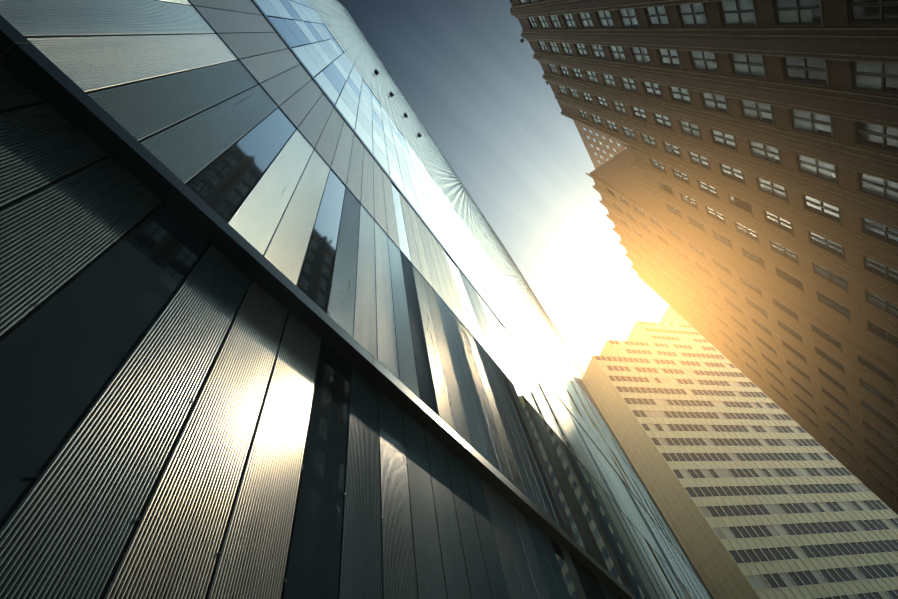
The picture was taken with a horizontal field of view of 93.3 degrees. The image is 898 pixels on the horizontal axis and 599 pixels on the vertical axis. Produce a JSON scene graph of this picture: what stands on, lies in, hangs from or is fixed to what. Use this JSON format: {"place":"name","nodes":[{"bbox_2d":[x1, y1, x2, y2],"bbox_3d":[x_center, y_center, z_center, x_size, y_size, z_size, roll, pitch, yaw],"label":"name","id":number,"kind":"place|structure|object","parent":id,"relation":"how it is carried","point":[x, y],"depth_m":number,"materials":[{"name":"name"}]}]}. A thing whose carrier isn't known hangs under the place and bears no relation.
{"place":"outdoors","nodes":[
{"label":"outdoors","id":0,"kind":"place"},
{"bbox_2d":[267,0,693,567],"bbox_3d":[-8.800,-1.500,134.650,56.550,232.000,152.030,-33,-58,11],"label":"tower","id":1,"kind":"structure","parent":0,"point":[338,21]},
{"bbox_2d":[0,41,635,598],"bbox_3d":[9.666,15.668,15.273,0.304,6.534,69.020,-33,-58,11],"label":"tower fixings","id":2,"kind":"object","parent":1,"relation":"attached to","point":[176,289],"depth_m":4.65,"materials":[{"name":"grey metal"}]},
{"bbox_2d":[0,0,709,598],"bbox_3d":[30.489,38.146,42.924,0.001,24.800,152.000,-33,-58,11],"label":"panels","id":3,"kind":"object","parent":1,"relation":"attached to","point":[72,428],"depth_m":4.73,"materials":[{"name":"grey"}]},
{"bbox_2d":[0,0,712,598],"bbox_3d":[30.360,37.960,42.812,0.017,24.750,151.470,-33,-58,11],"label":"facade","id":4,"kind":"structure","parent":1,"relation":"attached to","point":[64,350],"depth_m":5.92,"materials":[{"name":"metal"}]},
{"bbox_2d":[0,0,713,598],"bbox_3d":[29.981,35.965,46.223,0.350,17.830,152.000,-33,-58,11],"label":"facade trim","id":5,"kind":"structure","parent":1,"relation":"attached to","point":[44,78],"depth_m":6.46,"materials":[{"name":"black metal"}]},
{"bbox_2d":[372,69,420,137],"bbox_3d":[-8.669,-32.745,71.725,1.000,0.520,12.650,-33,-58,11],"label":"spotlights","id":6,"kind":"object","parent":1,"relation":"attached to","point":[376,72],"depth_m":70.75,"materials":[{"name":"grey metal"}]},
{"bbox_2d":[255,0,710,593],"bbox_3d":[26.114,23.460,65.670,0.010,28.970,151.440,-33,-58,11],"label":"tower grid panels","id":7,"kind":"object","parent":1,"relation":"attached to","point":[317,58],"depth_m":36.72,"materials":[{"name":"white glass"}]},
{"bbox_2d":[337,0,667,372],"label":"sky","id":8,"kind":"structure","parent":0,"point":[480,92],"materials":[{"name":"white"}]},
{"bbox_2d":[509,0,897,514],"bbox_3d":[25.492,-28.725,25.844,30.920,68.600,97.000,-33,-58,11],"label":"brick tower","id":9,"kind":"structure","parent":0,"point":[631,175],"depth_m":33.42,"materials":[{"name":"brown brick"}]},
{"bbox_2d":[508,8,548,84],"bbox_3d":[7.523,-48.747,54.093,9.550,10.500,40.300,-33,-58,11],"label":"brick tower roof clutter","id":10,"kind":"object","parent":9,"relation":"on","point":[523,40],"depth_m":64.00,"materials":[{"name":"grey metal"}]},
{"bbox_2d":[573,120,627,168],"bbox_3d":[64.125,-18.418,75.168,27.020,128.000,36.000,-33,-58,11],"label":"building","id":11,"kind":"structure","parent":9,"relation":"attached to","point":[602,148],"depth_m":117.96,"materials":[{"name":"brown concrete"}]},
{"bbox_2d":[519,0,897,499],"bbox_3d":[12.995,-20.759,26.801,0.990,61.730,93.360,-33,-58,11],"label":"windows","id":12,"kind":"structure","parent":9,"relation":"attached to","point":[876,77],"depth_m":29.53,"materials":[{"name":"black glass"}]},
{"bbox_2d":[581,305,897,598],"bbox_3d":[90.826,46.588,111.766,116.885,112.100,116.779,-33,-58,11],"label":"skyscraper","id":13,"kind":"structure","parent":0,"point":[755,491],"depth_m":77.72,"materials":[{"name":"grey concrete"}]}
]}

